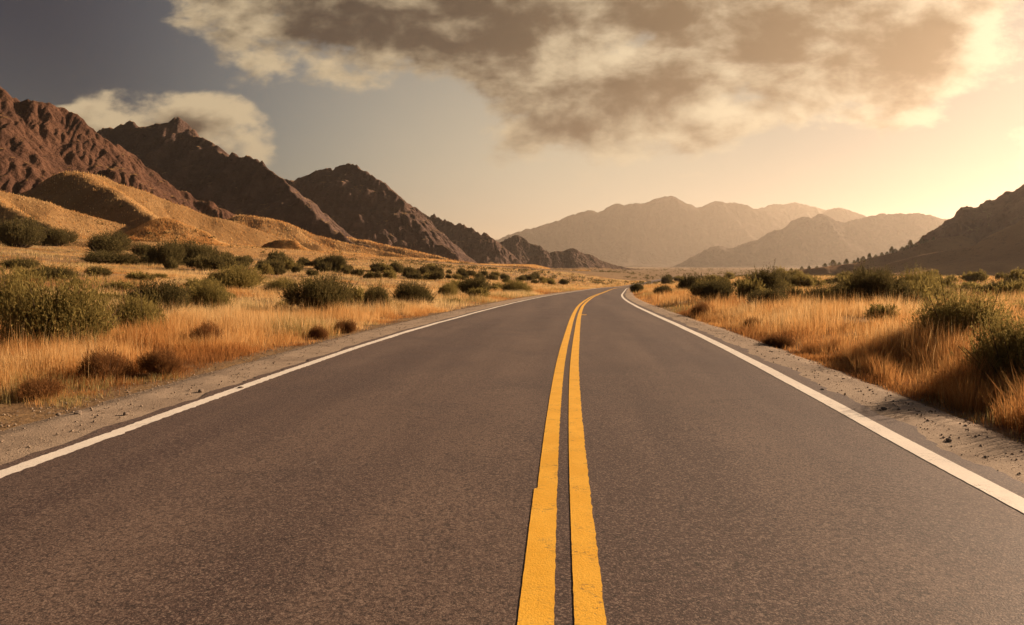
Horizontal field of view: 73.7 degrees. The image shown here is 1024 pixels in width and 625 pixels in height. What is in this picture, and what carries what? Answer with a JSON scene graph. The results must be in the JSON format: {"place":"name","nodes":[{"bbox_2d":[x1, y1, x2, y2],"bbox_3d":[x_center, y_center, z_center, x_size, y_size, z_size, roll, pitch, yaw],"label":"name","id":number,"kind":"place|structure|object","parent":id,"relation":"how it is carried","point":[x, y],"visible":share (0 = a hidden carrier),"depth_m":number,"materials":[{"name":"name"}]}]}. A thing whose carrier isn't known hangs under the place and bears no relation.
{"place":"outdoors","nodes":[
{"label":"outdoors","id":0,"kind":"place"},
{"bbox_2d":[0,87,237,218],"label":"mountain","id":1,"kind":"structure","parent":0,"point":[41,141],"depth_m":718.47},
{"bbox_2d":[127,219,217,245],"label":"hill","id":2,"kind":"structure","parent":0,"point":[178,227],"depth_m":408.51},
{"bbox_2d":[0,191,373,256],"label":"hill","id":3,"kind":"structure","parent":0,"point":[58,214],"depth_m":411.66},
{"bbox_2d":[97,117,376,249],"bbox_3d":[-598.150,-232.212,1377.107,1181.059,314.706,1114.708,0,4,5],"label":"mountain","id":4,"kind":"structure","parent":0,"point":[178,153],"depth_m":1132.59,"materials":[{"name":"stone"}]},
{"bbox_2d":[19,171,463,263],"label":"hill","id":5,"kind":"structure","parent":0,"point":[101,206],"depth_m":535.01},
{"bbox_2d":[0,279,657,464],"bbox_3d":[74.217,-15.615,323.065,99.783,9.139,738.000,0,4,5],"label":"shoulder","id":6,"kind":"object","parent":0,"point":[210,382],"visible":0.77,"depth_m":8.93},
{"bbox_2d":[333,318,357,332],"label":"dry bush","id":7,"kind":"object","parent":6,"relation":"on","point":[350,326],"visible":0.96,"depth_m":19.11,"materials":[{"name":"brown plant"}]},
{"bbox_2d":[284,163,476,263],"bbox_3d":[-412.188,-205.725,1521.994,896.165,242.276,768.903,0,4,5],"label":"mountain","id":8,"kind":"structure","parent":0,"point":[355,201],"depth_m":1338.49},
{"bbox_2d":[230,215,539,268],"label":"hill","id":9,"kind":"structure","parent":0,"point":[264,228],"depth_m":746.74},
{"bbox_2d":[348,238,471,263],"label":"hill","id":10,"kind":"structure","parent":0,"point":[385,248],"depth_m":967.76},
{"bbox_2d":[422,213,524,264],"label":"mountain","id":11,"kind":"structure","parent":0,"point":[478,247],"depth_m":1743.68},
{"bbox_2d":[0,277,1023,624],"bbox_3d":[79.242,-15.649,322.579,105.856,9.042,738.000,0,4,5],"label":"road","id":12,"kind":"structure","parent":0,"point":[610,455],"depth_m":4.92,"materials":[{"name":"asphalt"}]},
{"bbox_2d":[0,239,1023,442],"bbox_3d":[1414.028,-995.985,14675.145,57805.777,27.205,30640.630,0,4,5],"label":"ground","id":13,"kind":"structure","parent":0,"point":[14,407],"depth_m":20.29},
{"bbox_2d":[0,256,41,269],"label":"shrub","id":14,"kind":"object","parent":13,"relation":"on","point":[25,264],"visible":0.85,"depth_m":72.58,"materials":[{"name":"green plant"}]},
{"bbox_2d":[0,207,50,247],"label":"shrub","id":15,"kind":"object","parent":13,"relation":"on","point":[23,234],"visible":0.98,"depth_m":195.10,"materials":[{"name":"green plant"}]},
{"bbox_2d":[0,247,51,327],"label":"shrub","id":16,"kind":"object","parent":13,"relation":"on","point":[5,290],"visible":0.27,"depth_m":14.85,"materials":[{"name":"green plant"}]},
{"bbox_2d":[11,265,43,277],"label":"shrub","id":17,"kind":"object","parent":13,"relation":"on","point":[30,273],"visible":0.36,"depth_m":55.64,"materials":[{"name":"green plant"}]},
{"bbox_2d":[10,373,67,402],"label":"dry bush","id":18,"kind":"object","parent":13,"relation":"on","point":[36,386],"visible":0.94,"depth_m":9.12,"materials":[{"name":"brown plant"}]},
{"bbox_2d":[29,263,80,281],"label":"shrub","id":19,"kind":"object","parent":13,"relation":"on","point":[55,271],"visible":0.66,"depth_m":57.20,"materials":[{"name":"green plant"}]},
{"bbox_2d":[35,223,81,246],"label":"shrub","id":20,"kind":"object","parent":13,"relation":"on","point":[57,236],"visible":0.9,"depth_m":227.63,"materials":[{"name":"green plant"}]},
{"bbox_2d":[0,256,133,352],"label":"shrub","id":21,"kind":"object","parent":13,"relation":"on","point":[46,311],"visible":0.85,"depth_m":13.13,"materials":[{"name":"green plant"}]},
{"bbox_2d":[80,265,113,276],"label":"shrub","id":22,"kind":"object","parent":13,"relation":"on","point":[104,270],"visible":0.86,"depth_m":67.98,"materials":[{"name":"green plant"}]},
{"bbox_2d":[74,345,136,381],"bbox_3d":[-6.328,0.815,10.630,0.784,0.713,0.954,2,5,31],"label":"dry bush","id":23,"kind":"object","parent":13,"relation":"on","point":[112,364],"visible":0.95,"depth_m":10.52,"materials":[{"name":"brown plant"}]},
{"bbox_2d":[83,224,137,253],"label":"shrub","id":24,"kind":"object","parent":13,"relation":"on","point":[113,242],"visible":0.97,"depth_m":189.76,"materials":[{"name":"green plant"}]},
{"bbox_2d":[77,245,145,264],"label":"shrub","id":25,"kind":"object","parent":13,"relation":"on","point":[105,257],"visible":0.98,"depth_m":124.01,"materials":[{"name":"green plant"}]},
{"bbox_2d":[100,279,135,289],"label":"shrub","id":26,"kind":"object","parent":13,"relation":"on","point":[117,285],"visible":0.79,"depth_m":49.81,"materials":[{"name":"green plant"}]},
{"bbox_2d":[104,280,168,334],"bbox_3d":[-8.777,-0.013,15.987,1.799,1.484,1.473,3,5,41],"label":"shrub","id":27,"kind":"object","parent":13,"relation":"on","point":[143,310],"visible":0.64,"depth_m":15.72,"materials":[{"name":"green plant"}]},
{"bbox_2d":[125,270,155,280],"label":"shrub","id":28,"kind":"object","parent":13,"relation":"on","point":[137,275],"visible":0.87,"depth_m":67.47,"materials":[{"name":"green plant"}]},
{"bbox_2d":[137,243,149,256],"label":"shrub","id":29,"kind":"object","parent":13,"relation":"on","point":[141,249],"visible":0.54,"depth_m":185.48,"materials":[{"name":"green plant"}]},
{"bbox_2d":[118,273,194,313],"bbox_3d":[-12.528,-0.576,24.069,2.483,1.721,2.492,-1,4,-21],"label":"shrub","id":30,"kind":"object","parent":13,"relation":"on","point":[167,293],"visible":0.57,"depth_m":23.66,"materials":[{"name":"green plant"}]},
{"bbox_2d":[133,343,184,376],"bbox_3d":[-5.750,0.804,11.203,0.970,0.623,0.718,2,5,32],"label":"dry bush","id":31,"kind":"object","parent":13,"relation":"on","point":[160,360],"visible":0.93,"depth_m":11.11,"materials":[{"name":"brown plant"}]},
{"bbox_2d":[144,237,188,265],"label":"shrub","id":32,"kind":"object","parent":13,"relation":"on","point":[162,253],"visible":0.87,"depth_m":130.41,"materials":[{"name":"green plant"}]},
{"bbox_2d":[162,256,178,269],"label":"shrub","id":33,"kind":"object","parent":13,"relation":"on","point":[169,264],"visible":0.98,"depth_m":109.80,"materials":[{"name":"green plant"}]},
{"bbox_2d":[183,277,204,288],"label":"shrub","id":34,"kind":"object","parent":13,"relation":"on","point":[189,281],"visible":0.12,"depth_m":52.46,"materials":[{"name":"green plant"}]},
{"bbox_2d":[177,231,223,263],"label":"shrub","id":35,"kind":"object","parent":13,"relation":"on","point":[194,249],"visible":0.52,"depth_m":143.89,"materials":[{"name":"green plant"}]},
{"bbox_2d":[191,254,211,270],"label":"shrub","id":36,"kind":"object","parent":13,"relation":"on","point":[204,261],"visible":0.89,"depth_m":115.07,"materials":[{"name":"green plant"}]},
{"bbox_2d":[189,319,225,344],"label":"dry bush","id":37,"kind":"object","parent":13,"relation":"on","point":[205,328],"visible":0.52,"depth_m":14.67,"materials":[{"name":"brown plant"}]},
{"bbox_2d":[191,275,226,289],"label":"shrub","id":38,"kind":"object","parent":13,"relation":"on","point":[201,282],"visible":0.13,"depth_m":49.06,"materials":[{"name":"green plant"}]},
{"bbox_2d":[186,272,234,312],"bbox_3d":[-12.068,-0.774,27.232,1.847,1.882,1.925,0,4,-7],"label":"shrub","id":39,"kind":"object","parent":13,"relation":"on","point":[206,295],"visible":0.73,"depth_m":26.80,"materials":[{"name":"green plant"}]},
{"bbox_2d":[207,256,229,269],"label":"shrub","id":40,"kind":"object","parent":13,"relation":"on","point":[217,261],"visible":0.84,"depth_m":116.38,"materials":[{"name":"green plant"}]},
{"bbox_2d":[215,251,238,269],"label":"shrub","id":41,"kind":"object","parent":13,"relation":"on","point":[229,261],"visible":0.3,"depth_m":126.06,"materials":[{"name":"green plant"}]},
{"bbox_2d":[202,257,268,288],"bbox_3d":[-26.162,-3.652,65.035,6.338,3.180,7.739,-2,4,-27],"label":"shrub","id":42,"kind":"object","parent":13,"relation":"on","point":[243,278],"visible":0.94,"depth_m":63.58,"materials":[{"name":"green plant"}]},
{"bbox_2d":[260,262,274,274],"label":"shrub","id":43,"kind":"object","parent":13,"relation":"on","point":[269,270],"visible":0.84,"depth_m":115.31,"materials":[{"name":"green plant"}]},
{"bbox_2d":[269,260,284,269],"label":"shrub","id":44,"kind":"object","parent":13,"relation":"on","point":[275,265],"visible":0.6,"depth_m":131.52,"materials":[{"name":"green plant"}]},
{"bbox_2d":[259,274,297,293],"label":"shrub","id":45,"kind":"object","parent":13,"relation":"on","point":[280,284],"visible":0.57,"depth_m":58.14,"materials":[{"name":"green plant"}]},
{"bbox_2d":[273,266,286,274],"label":"shrub","id":46,"kind":"object","parent":13,"relation":"on","point":[278,271],"visible":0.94,"depth_m":119.23,"materials":[{"name":"green plant"}]},
{"bbox_2d":[281,259,299,270],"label":"shrub","id":47,"kind":"object","parent":13,"relation":"on","point":[289,265],"visible":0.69,"depth_m":142.68,"materials":[{"name":"green plant"}]},
{"bbox_2d":[276,266,357,311],"bbox_3d":[-8.015,-0.850,28.334,3.164,2.135,3.152,-3,5,-36],"label":"shrub","id":48,"kind":"object","parent":13,"relation":"on","point":[313,292],"visible":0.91,"depth_m":27.86,"materials":[{"name":"green plant"}]},
{"bbox_2d":[306,323,330,339],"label":"dry bush","id":49,"kind":"object","parent":13,"relation":"on","point":[319,332],"visible":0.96,"depth_m":17.24,"materials":[{"name":"brown plant"}]},
{"bbox_2d":[315,261,331,271],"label":"shrub","id":50,"kind":"object","parent":13,"relation":"on","point":[324,266],"visible":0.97,"depth_m":151.12,"materials":[{"name":"green plant"}]},
{"bbox_2d":[324,251,346,270],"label":"shrub","id":51,"kind":"object","parent":13,"relation":"on","point":[334,259],"visible":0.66,"depth_m":160.87,"materials":[{"name":"green plant"}]},
{"bbox_2d":[342,281,365,306],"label":"shrub","id":52,"kind":"object","parent":13,"relation":"on","point":[358,293],"visible":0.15,"depth_m":31.36,"materials":[{"name":"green plant"}]},
{"bbox_2d":[350,267,364,276],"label":"shrub","id":53,"kind":"object","parent":13,"relation":"on","point":[358,272],"visible":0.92,"depth_m":136.64,"materials":[{"name":"green plant"}]},
{"bbox_2d":[362,280,390,312],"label":"shrub","id":54,"kind":"object","parent":13,"relation":"on","point":[371,295],"visible":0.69,"depth_m":29.51,"materials":[{"name":"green plant"}]},
{"bbox_2d":[379,262,392,272],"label":"shrub","id":55,"kind":"object","parent":13,"relation":"on","point":[385,267],"visible":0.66,"depth_m":169.39,"materials":[{"name":"green plant"}]},
{"bbox_2d":[382,269,397,278],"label":"shrub","id":56,"kind":"object","parent":13,"relation":"on","point":[388,274],"visible":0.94,"depth_m":140.47,"materials":[{"name":"green plant"}]},
{"bbox_2d":[401,264,416,276],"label":"shrub","id":57,"kind":"object","parent":13,"relation":"on","point":[410,270],"visible":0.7,"depth_m":161.21,"materials":[{"name":"green plant"}]},
{"bbox_2d":[389,273,436,305],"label":"shrub","id":58,"kind":"object","parent":13,"relation":"on","point":[408,291],"visible":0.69,"depth_m":34.29,"materials":[{"name":"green plant"}]},
{"bbox_2d":[410,272,424,280],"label":"shrub","id":59,"kind":"object","parent":13,"relation":"on","point":[417,276],"visible":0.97,"depth_m":149.13,"materials":[{"name":"green plant"}]},
{"bbox_2d":[428,270,445,280],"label":"shrub","id":60,"kind":"object","parent":13,"relation":"on","point":[436,275],"visible":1,"depth_m":156.19,"materials":[{"name":"green plant"}]},
{"bbox_2d":[429,265,444,273],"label":"shrub","id":61,"kind":"object","parent":13,"relation":"on","point":[436,268],"visible":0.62,"depth_m":201.82,"materials":[{"name":"green plant"}]},
{"bbox_2d":[437,279,458,296],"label":"shrub","id":62,"kind":"object","parent":13,"relation":"on","point":[451,288],"visible":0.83,"depth_m":58.78,"materials":[{"name":"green plant"}]},
{"bbox_2d":[456,274,494,295],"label":"shrub","id":63,"kind":"object","parent":13,"relation":"on","point":[465,285],"visible":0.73,"depth_m":67.49,"materials":[{"name":"green plant"}]},
{"bbox_2d":[467,285,489,298],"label":"shrub","id":64,"kind":"object","parent":13,"relation":"on","point":[483,292],"visible":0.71,"depth_m":55.45,"materials":[{"name":"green plant"}]},
{"bbox_2d":[0,177,992,284],"bbox_3d":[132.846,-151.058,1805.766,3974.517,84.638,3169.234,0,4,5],"label":"scrub","id":65,"kind":"object","parent":13,"relation":"on","point":[570,278],"visible":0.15,"depth_m":406.01,"materials":[{"name":"green plant"}]},
{"bbox_2d":[0,305,1022,474],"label":"gravel","id":66,"kind":"structure","parent":13,"relation":"on","point":[129,394],"depth_m":9.44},
{"bbox_2d":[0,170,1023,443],"bbox_3d":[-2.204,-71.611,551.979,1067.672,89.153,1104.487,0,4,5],"label":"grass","id":67,"kind":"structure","parent":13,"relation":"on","point":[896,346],"depth_m":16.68,"materials":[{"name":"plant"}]},
{"bbox_2d":[499,276,533,291],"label":"shrub","id":68,"kind":"object","parent":13,"relation":"on","point":[512,286],"visible":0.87,"depth_m":83.29,"materials":[{"name":"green plant"}]},
{"bbox_2d":[629,282,643,292],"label":"shrub","id":69,"kind":"object","parent":13,"relation":"on","point":[636,287],"visible":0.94,"depth_m":100.72,"materials":[{"name":"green plant"}]},
{"bbox_2d":[651,283,671,294],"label":"shrub","id":70,"kind":"object","parent":13,"relation":"on","point":[662,289],"visible":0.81,"depth_m":65.89,"materials":[{"name":"green plant"}]},
{"bbox_2d":[660,273,672,283],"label":"shrub","id":71,"kind":"object","parent":13,"relation":"on","point":[667,279],"visible":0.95,"depth_m":326.82,"materials":[{"name":"green plant"}]},
{"bbox_2d":[678,272,703,289],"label":"shrub","id":72,"kind":"object","parent":13,"relation":"on","point":[685,283],"visible":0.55,"depth_m":79.75,"materials":[{"name":"green plant"}]},
{"bbox_2d":[690,301,713,316],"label":"dry bush","id":73,"kind":"object","parent":13,"relation":"on","point":[700,307],"visible":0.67,"depth_m":27.66,"materials":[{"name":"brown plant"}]},
{"bbox_2d":[684,275,736,300],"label":"shrub","id":74,"kind":"object","parent":13,"relation":"on","point":[713,287],"visible":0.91,"depth_m":41.01,"materials":[{"name":"green plant"}]},
{"bbox_2d":[734,275,764,300],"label":"shrub","id":75,"kind":"object","parent":13,"relation":"on","point":[746,286],"visible":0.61,"depth_m":39.98,"materials":[{"name":"green plant"}]},
{"bbox_2d":[744,315,761,328],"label":"dry bush","id":76,"kind":"object","parent":13,"relation":"on","point":[748,322],"visible":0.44,"depth_m":20.51,"materials":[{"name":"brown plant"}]},
{"bbox_2d":[735,259,788,290],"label":"shrub","id":77,"kind":"object","parent":13,"relation":"on","point":[772,280],"visible":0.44,"depth_m":47.26,"materials":[{"name":"green plant"}]},
{"bbox_2d":[745,285,793,306],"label":"shrub","id":78,"kind":"object","parent":13,"relation":"on","point":[776,293],"visible":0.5,"depth_m":27.41,"materials":[{"name":"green plant"}]},
{"bbox_2d":[782,285,803,298],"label":"shrub","id":79,"kind":"object","parent":13,"relation":"on","point":[797,292],"visible":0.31,"depth_m":35.42,"materials":[{"name":"green plant"}]},
{"bbox_2d":[794,270,815,288],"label":"shrub","id":80,"kind":"object","parent":13,"relation":"on","point":[804,280],"visible":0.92,"depth_m":88.48,"materials":[{"name":"green plant"}]},
{"bbox_2d":[809,275,826,286],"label":"shrub","id":81,"kind":"object","parent":13,"relation":"on","point":[818,282],"visible":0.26,"depth_m":99.59,"materials":[{"name":"green plant"}]},
{"bbox_2d":[801,276,848,300],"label":"shrub","id":82,"kind":"object","parent":13,"relation":"on","point":[820,291],"visible":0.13,"depth_m":29.20,"materials":[{"name":"green plant"}]},
{"bbox_2d":[819,284,851,303],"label":"shrub","id":83,"kind":"object","parent":13,"relation":"on","point":[836,296],"visible":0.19,"depth_m":26.44,"materials":[{"name":"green plant"}]},
{"bbox_2d":[840,260,910,304],"bbox_3d":[14.213,-1.013,26.803,2.612,2.247,2.603,-1,4,-18],"label":"shrub","id":84,"kind":"object","parent":13,"relation":"on","point":[874,285],"visible":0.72,"depth_m":26.28,"materials":[{"name":"green plant"}]},
{"bbox_2d":[863,298,900,321],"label":"shrub","id":85,"kind":"object","parent":13,"relation":"on","point":[873,311],"visible":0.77,"depth_m":18.33,"materials":[{"name":"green plant"}]},
{"bbox_2d":[893,286,923,307],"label":"shrub","id":86,"kind":"object","parent":13,"relation":"on","point":[910,292],"visible":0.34,"depth_m":25.85,"materials":[{"name":"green plant"}]},
{"bbox_2d":[902,275,932,293],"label":"shrub","id":87,"kind":"object","parent":13,"relation":"on","point":[912,282],"visible":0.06,"depth_m":31.05,"materials":[{"name":"green plant"}]},
{"bbox_2d":[897,261,948,288],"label":"shrub","id":88,"kind":"object","parent":13,"relation":"on","point":[920,275],"visible":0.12,"depth_m":42.27,"materials":[{"name":"green plant"}]},
{"bbox_2d":[910,282,935,305],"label":"shrub","id":89,"kind":"object","parent":13,"relation":"on","point":[922,290],"visible":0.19,"depth_m":27.35,"materials":[{"name":"green plant"}]},
{"bbox_2d":[913,273,935,297],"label":"shrub","id":90,"kind":"object","parent":13,"relation":"on","point":[932,288],"visible":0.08,"depth_m":35.43,"materials":[{"name":"green plant"}]},
{"bbox_2d":[934,274,955,288],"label":"shrub","id":91,"kind":"object","parent":13,"relation":"on","point":[946,281],"visible":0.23,"depth_m":64.87,"materials":[{"name":"green plant"}]},
{"bbox_2d":[933,280,958,298],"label":"shrub","id":92,"kind":"object","parent":13,"relation":"on","point":[937,288],"visible":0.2,"depth_m":36.37,"materials":[{"name":"green plant"}]},
{"bbox_2d":[902,272,1023,349],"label":"shrub","id":93,"kind":"object","parent":13,"relation":"on","point":[937,312],"visible":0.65,"depth_m":12.78,"materials":[{"name":"green plant"}]},
{"bbox_2d":[951,278,989,295],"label":"shrub","id":94,"kind":"object","parent":13,"relation":"on","point":[967,285],"visible":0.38,"depth_m":50.48,"materials":[{"name":"green plant"}]},
{"bbox_2d":[958,268,990,282],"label":"shrub","id":95,"kind":"object","parent":13,"relation":"on","point":[971,276],"visible":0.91,"depth_m":101.47,"materials":[{"name":"green plant"}]},
{"bbox_2d":[947,294,1023,388],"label":"shrub","id":96,"kind":"object","parent":13,"relation":"on","point":[1007,342],"visible":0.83,"depth_m":9.19,"materials":[{"name":"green plant"}]},
{"bbox_2d":[974,272,1023,296],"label":"shrub","id":97,"kind":"object","parent":13,"relation":"on","point":[994,284],"visible":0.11,"depth_m":44.15,"materials":[{"name":"green plant"}]},
{"bbox_2d":[993,275,1023,296],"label":"shrub","id":98,"kind":"object","parent":13,"relation":"on","point":[1017,285],"visible":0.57,"depth_m":41.36,"materials":[{"name":"green plant"}]},
{"bbox_2d":[1003,267,1023,282],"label":"shrub","id":99,"kind":"object","parent":13,"relation":"on","point":[1011,275],"visible":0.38,"depth_m":88.00,"materials":[{"name":"green plant"}]},
{"bbox_2d":[0,0,1023,239],"label":"sky","id":100,"kind":"structure","parent":0,"point":[498,119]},
{"bbox_2d":[500,235,547,263],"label":"mountain","id":101,"kind":"structure","parent":0,"point":[522,249],"depth_m":2058.14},
{"bbox_2d":[526,248,641,269],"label":"mountain","id":102,"kind":"structure","parent":0,"point":[572,258],"depth_m":1967.97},
{"bbox_2d":[495,196,799,266],"bbox_3d":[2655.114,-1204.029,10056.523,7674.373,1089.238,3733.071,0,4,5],"label":"mountain","id":103,"kind":"structure","parent":0,"point":[668,231],"depth_m":9993.34,"materials":[{"name":"stone"}]},
{"bbox_2d":[759,202,825,217],"bbox_3d":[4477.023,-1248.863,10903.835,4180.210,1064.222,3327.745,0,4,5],"label":"mountain","id":104,"kind":"structure","parent":0,"point":[795,209],"depth_m":11008.80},
{"bbox_2d":[652,213,946,267],"bbox_3d":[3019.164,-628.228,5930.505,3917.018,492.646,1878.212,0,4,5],"label":"mountain","id":105,"kind":"structure","parent":0,"point":[819,240],"depth_m":5801.02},
{"bbox_2d":[625,288,1023,482],"bbox_3d":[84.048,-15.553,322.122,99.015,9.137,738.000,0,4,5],"label":"shoulder","id":106,"kind":"object","parent":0,"point":[995,444],"visible":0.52,"depth_m":8.06},
{"bbox_2d":[761,332,798,348],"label":"dry bush","id":107,"kind":"object","parent":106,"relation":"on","point":[774,340],"visible":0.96,"depth_m":15.29,"materials":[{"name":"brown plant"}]},
{"bbox_2d":[812,207,865,222],"bbox_3d":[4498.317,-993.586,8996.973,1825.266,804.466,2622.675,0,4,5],"label":"mountain","id":108,"kind":"structure","parent":0,"point":[841,214],"depth_m":9068.27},
{"bbox_2d":[768,236,975,274],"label":"hill","id":109,"kind":"structure","parent":0,"point":[945,244],"depth_m":737.82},
{"bbox_2d":[857,219,1023,275],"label":"hill","id":110,"kind":"structure","parent":0,"point":[1001,251],"depth_m":543.60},
{"bbox_2d":[914,184,1023,243],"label":"mountain","id":111,"kind":"structure","parent":0,"point":[987,218],"depth_m":775.39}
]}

